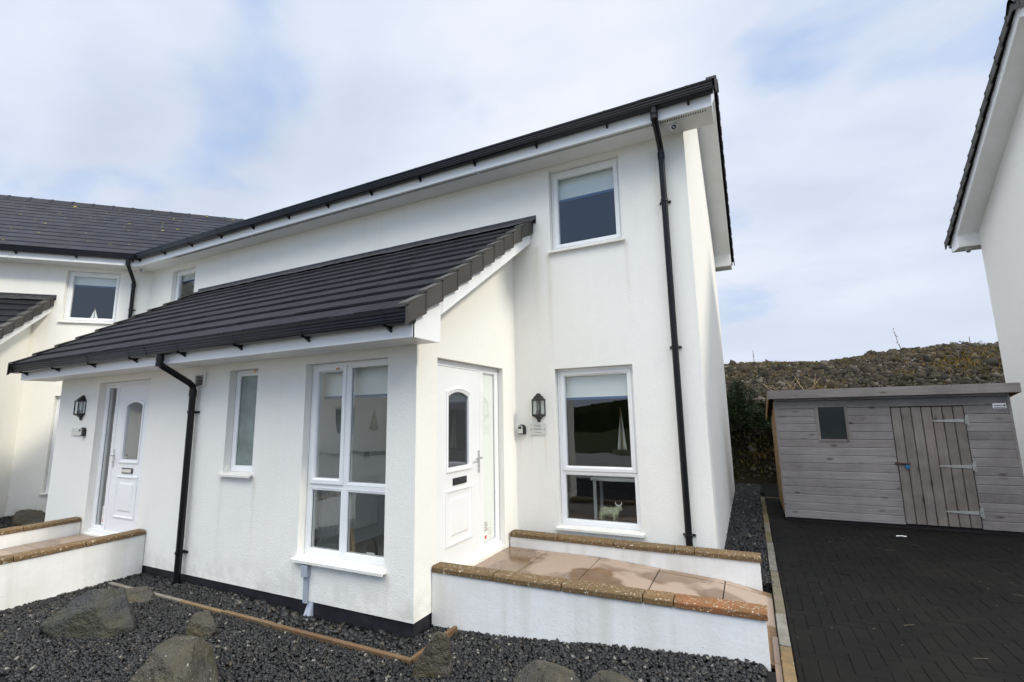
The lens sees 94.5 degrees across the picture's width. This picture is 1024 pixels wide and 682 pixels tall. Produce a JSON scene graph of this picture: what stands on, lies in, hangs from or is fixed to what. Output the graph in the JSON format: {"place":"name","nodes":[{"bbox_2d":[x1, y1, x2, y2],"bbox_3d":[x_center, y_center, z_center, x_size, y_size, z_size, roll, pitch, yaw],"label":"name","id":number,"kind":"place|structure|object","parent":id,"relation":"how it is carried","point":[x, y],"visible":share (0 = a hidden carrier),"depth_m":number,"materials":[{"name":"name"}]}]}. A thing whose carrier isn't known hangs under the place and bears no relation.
{"place":"outdoors","nodes":[
{"label":"outdoors","id":0,"kind":"place"},
{"bbox_2d":[366,540,377,554],"bbox_3d":[-1.358,2.030,4.590,0.120,0.192,0.048,-5,-10,26],"label":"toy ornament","id":1,"kind":"object","parent":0,"point":[372,548],"visible":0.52,"depth_m":4.58,"materials":[{"name":"grey wood"}]},
{"bbox_2d":[0,483,783,681],"bbox_3d":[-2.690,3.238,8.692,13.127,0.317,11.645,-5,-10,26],"label":"gravel","id":2,"kind":"structure","parent":0,"point":[141,641],"depth_m":3.81,"materials":[{"name":"grey gravel"}]},
{"bbox_2d":[10,509,45,526],"bbox_3d":[-8.558,3.292,8.374,0.636,0.634,0.462,-5,-10,26],"label":"boulder","id":3,"kind":"object","parent":2,"relation":"on","point":[25,517],"visible":0.38,"depth_m":8.31,"materials":[{"name":"grey stone"}]},
{"bbox_2d":[0,529,145,609],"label":"wall","id":4,"kind":"structure","parent":2,"relation":"on","point":[30,576],"depth_m":5.24,"materials":[{"name":"white paint"}]},
{"bbox_2d":[38,588,135,639],"bbox_3d":[-3.813,2.586,4.325,0.882,0.650,0.455,-2,-9,6],"label":"boulder","id":5,"kind":"object","parent":2,"relation":"on","point":[102,614],"visible":0.66,"depth_m":4.18,"materials":[{"name":"grey stone"}]},
{"bbox_2d":[125,586,156,602],"bbox_3d":[-3.922,2.724,4.961,0.401,0.253,0.260,0,-9,-7],"label":"boulder","id":6,"kind":"object","parent":2,"relation":"on","point":[141,594],"visible":0.38,"depth_m":4.95,"materials":[{"name":"grey stone"}]},
{"bbox_2d":[128,635,218,681],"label":"boulder","id":7,"kind":"object","parent":2,"relation":"on","point":[181,658],"visible":1,"depth_m":3.26,"materials":[{"name":"grey stone"}]},
{"bbox_2d":[185,610,216,637],"bbox_3d":[-2.699,2.568,4.177,0.235,0.328,0.263,0,-9,-6],"label":"boulder","id":8,"kind":"object","parent":2,"relation":"on","point":[202,624],"visible":0.64,"depth_m":4.08,"materials":[{"name":"grey stone"}]},
{"bbox_2d":[108,582,456,665],"bbox_3d":[-2.566,2.661,4.780,4.358,0.078,0.639,-5,-10,26],"label":"garden edging","id":9,"kind":"object","parent":2,"relation":"on","point":[451,631],"visible":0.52,"depth_m":4.09,"materials":[{"name":"brown wood"}]},
{"bbox_2d":[411,631,452,678],"bbox_3d":[-0.591,2.404,3.439,0.370,0.585,0.155,-2,-9,6],"label":"boulder","id":10,"kind":"object","parent":2,"relation":"on","point":[435,658],"visible":0.88,"depth_m":3.39,"materials":[{"name":"grey stone"}]},
{"bbox_2d":[513,659,579,681],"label":"boulder","id":11,"kind":"object","parent":2,"relation":"on","point":[537,670],"visible":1,"depth_m":3.12,"materials":[{"name":"grey stone"}]},
{"bbox_2d":[432,562,770,670],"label":"wall","id":12,"kind":"structure","parent":2,"relation":"on","point":[483,600],"depth_m":3.66,"materials":[{"name":"white paint"}]},
{"bbox_2d":[585,670,633,681],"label":"boulder","id":13,"kind":"object","parent":2,"relation":"on","point":[605,676],"visible":1,"depth_m":2.99,"materials":[{"name":"grey stone"}]},
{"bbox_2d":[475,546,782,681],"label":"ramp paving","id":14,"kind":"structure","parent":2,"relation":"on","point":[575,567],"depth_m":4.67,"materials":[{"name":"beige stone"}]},
{"bbox_2d":[510,529,762,590],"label":"wall","id":15,"kind":"structure","parent":2,"relation":"on","point":[743,568],"depth_m":4.95,"materials":[{"name":"white paint"}]},
{"bbox_2d":[0,0,1007,363],"label":"sky","id":16,"kind":"structure","parent":0,"point":[848,126],"materials":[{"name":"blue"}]},
{"bbox_2d":[724,343,1006,483],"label":"bank","id":17,"kind":"structure","parent":0,"point":[744,465],"depth_m":11.71,"materials":[{"name":"green plant"}]},
{"bbox_2d":[726,377,770,432],"bbox_3d":[5.493,1.617,11.923,1.758,1.507,1.293,-2,-9,6],"label":"shrub","id":18,"kind":"object","parent":17,"relation":"on","point":[739,412],"visible":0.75,"depth_m":11.78,"materials":[{"name":"green plant"}]},
{"bbox_2d":[755,405,792,431],"bbox_3d":[6.487,1.883,11.325,1.359,0.735,0.867,-5,-10,26],"label":"shrub","id":19,"kind":"object","parent":17,"relation":"on","point":[765,424],"visible":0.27,"depth_m":11.36,"materials":[{"name":"green plant"}]},
{"bbox_2d":[759,373,820,390],"bbox_3d":[7.463,1.122,12.781,1.608,0.518,0.761,-3,-9,14],"label":"dead brush","id":20,"kind":"object","parent":17,"relation":"on","point":[795,385],"visible":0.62,"depth_m":12.60,"materials":[{"name":"beige plant"}]},
{"bbox_2d":[724,341,1005,478],"bbox_3d":[5.870,2.165,14.563,23.340,3.677,5.872,-5,-10,26],"label":"rubble","id":21,"kind":"object","parent":17,"relation":"on","point":[882,367],"visible":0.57,"depth_m":12.62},
{"bbox_2d":[762,483,1023,681],"bbox_3d":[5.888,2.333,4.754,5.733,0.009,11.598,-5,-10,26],"label":"driveway","id":22,"kind":"structure","parent":0,"point":[973,613],"depth_m":4.15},
{"bbox_2d":[760,497,796,681],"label":"kerb","id":23,"kind":"structure","parent":22,"relation":"on","point":[788,666],"depth_m":3.95,"materials":[{"name":"beige concrete"}]},
{"bbox_2d":[766,382,1023,535],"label":"shed","id":24,"kind":"structure","parent":22,"relation":"on","point":[905,464],"depth_m":6.78,"materials":[{"name":"grey wood"}]},
{"bbox_2d":[814,405,850,441],"bbox_3d":[4.881,1.254,7.217,0.413,0.550,0.034,-5,-10,26],"label":"window","id":25,"kind":"structure","parent":24,"relation":"in","point":[832,422],"depth_m":7.22,"materials":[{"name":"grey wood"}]},
{"bbox_2d":[890,406,984,527],"bbox_3d":[5.902,1.737,6.610,0.883,1.615,0.044,-5,-10,26],"label":"door","id":26,"kind":"structure","parent":24,"relation":"in","point":[966,466],"depth_m":6.61,"materials":[{"name":"grey wood"}]},
{"bbox_2d":[790,531,1020,658],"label":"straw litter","id":27,"kind":"object","parent":22,"relation":"on","point":[930,590],"visible":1,"depth_m":4.11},
{"bbox_3d":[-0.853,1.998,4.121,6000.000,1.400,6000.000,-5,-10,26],"label":"ground","id":28,"kind":"structure","parent":0,"visible":0},
{"bbox_2d":[0,517,80,548],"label":"wall","id":29,"kind":"structure","parent":28,"relation":"on","point":[31,533],"depth_m":6.24,"materials":[{"name":"white paint"}]},
{"bbox_2d":[0,195,245,517],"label":"house","id":30,"kind":"structure","parent":28,"relation":"on","point":[51,250],"depth_m":9.94,"materials":[{"name":"paint"}]},
{"bbox_2d":[39,396,60,494],"bbox_3d":[-8.930,2.115,9.749,0.980,1.951,0.200,2,-9,-19],"label":"window","id":31,"kind":"structure","parent":30,"relation":"in","point":[58,397],"depth_m":9.62,"materials":[{"name":"plastic"}]},
{"bbox_2d":[57,271,120,323],"bbox_3d":[-9.043,-0.926,10.210,1.000,1.137,0.200,2,-9,-19],"label":"window","id":32,"kind":"structure","parent":30,"relation":"in","point":[72,275],"depth_m":10.17,"materials":[{"name":"plastic"}]},
{"bbox_2d":[90,310,96,317],"bbox_3d":[-9.075,-0.559,10.294,0.182,0.340,0.050,2,-10,-21],"label":"model sailboat","id":33,"kind":"object","parent":30,"relation":"on","point":[94,315],"visible":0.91,"depth_m":10.29,"materials":[{"name":"white wood"}]},
{"bbox_2d":[75,277,116,287],"bbox_3d":[-9.088,-1.304,10.382,0.860,0.260,0.009,2,-9,-19],"label":"roller blind","id":34,"kind":"object","parent":30,"relation":"attached to","point":[94,282],"visible":0.64,"depth_m":10.37,"materials":[{"name":"white fabric"}]},
{"bbox_2d":[6,75,734,638],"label":"house","id":35,"kind":"structure","parent":28,"relation":"on","point":[476,301],"depth_m":5.73,"materials":[{"name":"paint"}]},
{"bbox_2d":[71,428,79,435],"bbox_3d":[-6.449,1.346,7.010,0.255,0.105,0.022,-5,-10,26],"label":"door plate","id":36,"kind":"object","parent":35,"relation":"attached to","point":[75,431],"depth_m":7.01,"materials":[{"name":"silver metal"}]},
{"bbox_2d":[73,395,86,419],"bbox_3d":[-6.400,0.987,7.004,0.196,0.366,0.092,-5,-10,26],"label":"wall lantern","id":37,"kind":"object","parent":35,"relation":"attached to","point":[82,398],"depth_m":6.99,"materials":[{"name":"black metal"}]},
{"bbox_2d":[78,427,85,435],"bbox_3d":[-6.263,1.323,6.899,0.105,0.125,0.059,-5,-10,26],"label":"key safe","id":38,"kind":"object","parent":35,"relation":"attached to","point":[82,431],"visible":1,"depth_m":6.88,"materials":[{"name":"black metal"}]},
{"bbox_2d":[104,383,150,532],"bbox_3d":[-5.218,1.585,6.443,0.865,1.992,0.111,-5,-10,26],"label":"door","id":39,"kind":"structure","parent":35,"relation":"in","point":[125,474],"depth_m":6.46,"materials":[{"name":"plastic"}]},
{"bbox_2d":[175,268,195,299],"bbox_3d":[-6.933,-0.983,10.033,0.880,1.117,0.200,-5,-10,26],"label":"window","id":40,"kind":"structure","parent":35,"relation":"in","point":[191,271],"depth_m":10.23,"materials":[{"name":"plastic"}]},
{"bbox_2d":[181,274,194,283],"bbox_3d":[-6.889,-1.394,10.203,0.740,0.220,0.009,-5,-10,26],"label":"roller blind","id":41,"kind":"object","parent":35,"relation":"attached to","point":[188,278],"visible":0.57,"depth_m":10.25,"materials":[{"name":"white fabric"}]},
{"bbox_2d":[216,369,257,477],"bbox_3d":[-3.079,0.934,5.454,0.563,1.206,0.205,-5,-10,26],"label":"window","id":42,"kind":"structure","parent":35,"relation":"in","point":[246,384],"depth_m":5.53,"materials":[{"name":"plastic"}]},
{"bbox_2d":[313,527,316,545],"bbox_3d":[-2.055,2.069,4.939,0.060,0.250,0.060,-5,-10,26],"label":"ornament","id":43,"kind":"object","parent":35,"relation":"on","point":[314,542],"visible":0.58,"depth_m":4.93,"materials":[{"name":"grey"}]},
{"bbox_2d":[290,359,387,576],"bbox_3d":[-1.653,1.183,4.699,1.176,1.972,0.210,-5,-10,26],"label":"window","id":44,"kind":"structure","parent":35,"relation":"in","point":[343,559],"depth_m":4.77,"materials":[{"name":"plastic"}]},
{"bbox_2d":[316,475,379,541],"bbox_3d":[-1.980,2.069,5.705,0.077,0.755,1.025,-5,-10,26],"label":"radiator","id":45,"kind":"object","parent":35,"relation":"on","point":[364,510],"visible":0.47,"depth_m":5.71,"materials":[{"name":"white paint"}]},
{"bbox_2d":[349,527,355,551],"bbox_3d":[-1.595,2.007,4.717,0.099,0.285,0.040,-5,-10,26],"label":"wooden wedge","id":46,"kind":"object","parent":35,"relation":"on","point":[352,548],"visible":0.38,"depth_m":4.70,"materials":[{"name":"brown wood"}]},
{"bbox_2d":[325,366,387,398],"bbox_3d":[-1.552,0.430,4.977,1.130,0.330,0.009,-5,-10,26],"label":"roller blind","id":47,"kind":"object","parent":35,"relation":"attached to","point":[371,381],"visible":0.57,"depth_m":4.97,"materials":[{"name":"white fabric"}]},
{"bbox_2d":[364,452,368,458],"bbox_3d":[-1.879,1.477,6.118,0.008,0.090,0.090,-5,-10,26],"label":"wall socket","id":48,"kind":"object","parent":35,"relation":"attached to","point":[366,455],"depth_m":6.11,"materials":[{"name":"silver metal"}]},
{"bbox_2d":[369,407,377,430],"bbox_3d":[-1.522,0.862,5.246,0.140,0.260,0.038,-5,-10,26],"label":"model sailboat","id":49,"kind":"object","parent":35,"relation":"hanging from","point":[373,426],"visible":1,"depth_m":5.24,"materials":[{"name":"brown wood"}]},
{"bbox_2d":[436,364,482,563],"bbox_3d":[-0.550,1.278,4.998,0.111,2.015,0.865,-5,-10,26],"label":"door","id":50,"kind":"structure","parent":35,"relation":"in","point":[458,515],"depth_m":4.99,"materials":[{"name":"plastic"}]},
{"bbox_2d":[484,519,487,542],"bbox_3d":[-0.296,2.174,5.429,0.002,0.240,0.100,-5,-10,26],"label":"sticker","id":51,"kind":"object","parent":35,"relation":"attached to","point":[486,530],"visible":1,"depth_m":5.42,"materials":[{"name":"white paper"}]},
{"bbox_2d":[518,424,525,433],"bbox_3d":[0.123,1.136,6.084,0.105,0.125,0.059,-5,-10,26],"label":"key safe","id":52,"kind":"object","parent":35,"relation":"attached to","point":[521,428],"visible":1,"depth_m":6.06,"materials":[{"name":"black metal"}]},
{"bbox_2d":[530,424,545,434],"bbox_3d":[0.328,1.118,6.005,0.212,0.138,0.022,-5,-10,26],"label":"name plate","id":53,"kind":"object","parent":35,"relation":"attached to","point":[537,429],"visible":1,"depth_m":6.00,"materials":[{"name":"silver metal"}]},
{"bbox_2d":[531,393,545,421],"bbox_3d":[0.323,0.846,6.013,0.196,0.366,0.092,-5,-10,26],"label":"wall lantern","id":54,"kind":"object","parent":35,"relation":"attached to","point":[538,398],"depth_m":6.00,"materials":[{"name":"black metal"}]},
{"bbox_2d":[547,157,624,252],"bbox_3d":[0.954,-1.761,6.194,1.014,1.166,0.200,-5,-10,26],"label":"window","id":55,"kind":"structure","parent":35,"relation":"in","point":[611,163],"depth_m":6.22,"materials":[{"name":"plastic"}]},
{"bbox_2d":[559,168,613,202],"bbox_3d":[1.012,-2.110,6.349,0.900,0.360,0.009,-5,-10,26],"label":"roller blind","id":56,"kind":"object","parent":35,"relation":"attached to","point":[589,184],"visible":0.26,"depth_m":6.35,"materials":[{"name":"white fabric"}]},
{"bbox_2d":[566,365,627,399],"bbox_3d":[1.061,0.527,5.932,0.900,0.400,0.009,-5,-10,26],"label":"roller blind","id":57,"kind":"object","parent":35,"relation":"attached to","point":[612,386],"visible":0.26,"depth_m":5.92,"materials":[{"name":"white fabric"}]},
{"bbox_2d":[556,365,644,537],"bbox_3d":[1.023,1.281,5.707,1.042,1.938,0.200,-5,-10,26],"label":"window","id":58,"kind":"structure","parent":35,"relation":"in","point":[568,524],"depth_m":5.69,"materials":[{"name":"plastic"}]},
{"bbox_2d":[599,502,621,521],"bbox_3d":[1.186,2.057,5.685,0.298,0.262,0.097,-5,-10,26],"label":"cow figurine","id":59,"kind":"object","parent":35,"relation":"on","point":[610,512],"visible":0.89,"depth_m":5.65,"materials":[{"name":"white ceramic"}]},
{"bbox_2d":[590,476,634,519],"bbox_3d":[1.641,2.216,6.562,1.000,0.640,0.400,-5,-10,26],"label":"side table","id":60,"kind":"object","parent":35,"relation":"on","point":[600,479],"visible":0.36,"depth_m":6.60,"materials":[{"name":"white paint"}]},
{"bbox_2d":[612,407,630,453],"bbox_3d":[1.423,1.164,6.162,0.288,0.600,0.086,-5,-10,26],"label":"model sailboat","id":61,"kind":"object","parent":35,"relation":"in","point":[622,448],"visible":0.98,"depth_m":6.13,"materials":[{"name":"grey wood"}]},
{"bbox_2d":[668,121,677,130],"bbox_3d":[1.877,-2.492,5.519,0.116,0.091,0.114,-5,-10,26],"label":"security camera","id":62,"kind":"object","parent":35,"relation":"attached to","point":[673,126],"visible":1,"depth_m":5.49,"materials":[{"name":"plastic"}]},
{"bbox_2d":[944,0,1023,472],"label":"house","id":63,"kind":"structure","parent":28,"relation":"on","point":[987,217],"depth_m":8.82,"materials":[{"name":"paint"}]},
{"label":"ramp base","id":64,"kind":"structure","parent":0,"visible":0},
{"bbox_2d":[0,534,94,555],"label":"ramp paving","id":65,"kind":"structure","parent":64,"relation":"on","point":[36,545],"depth_m":6.07,"materials":[{"name":"beige stone"}]}
]}

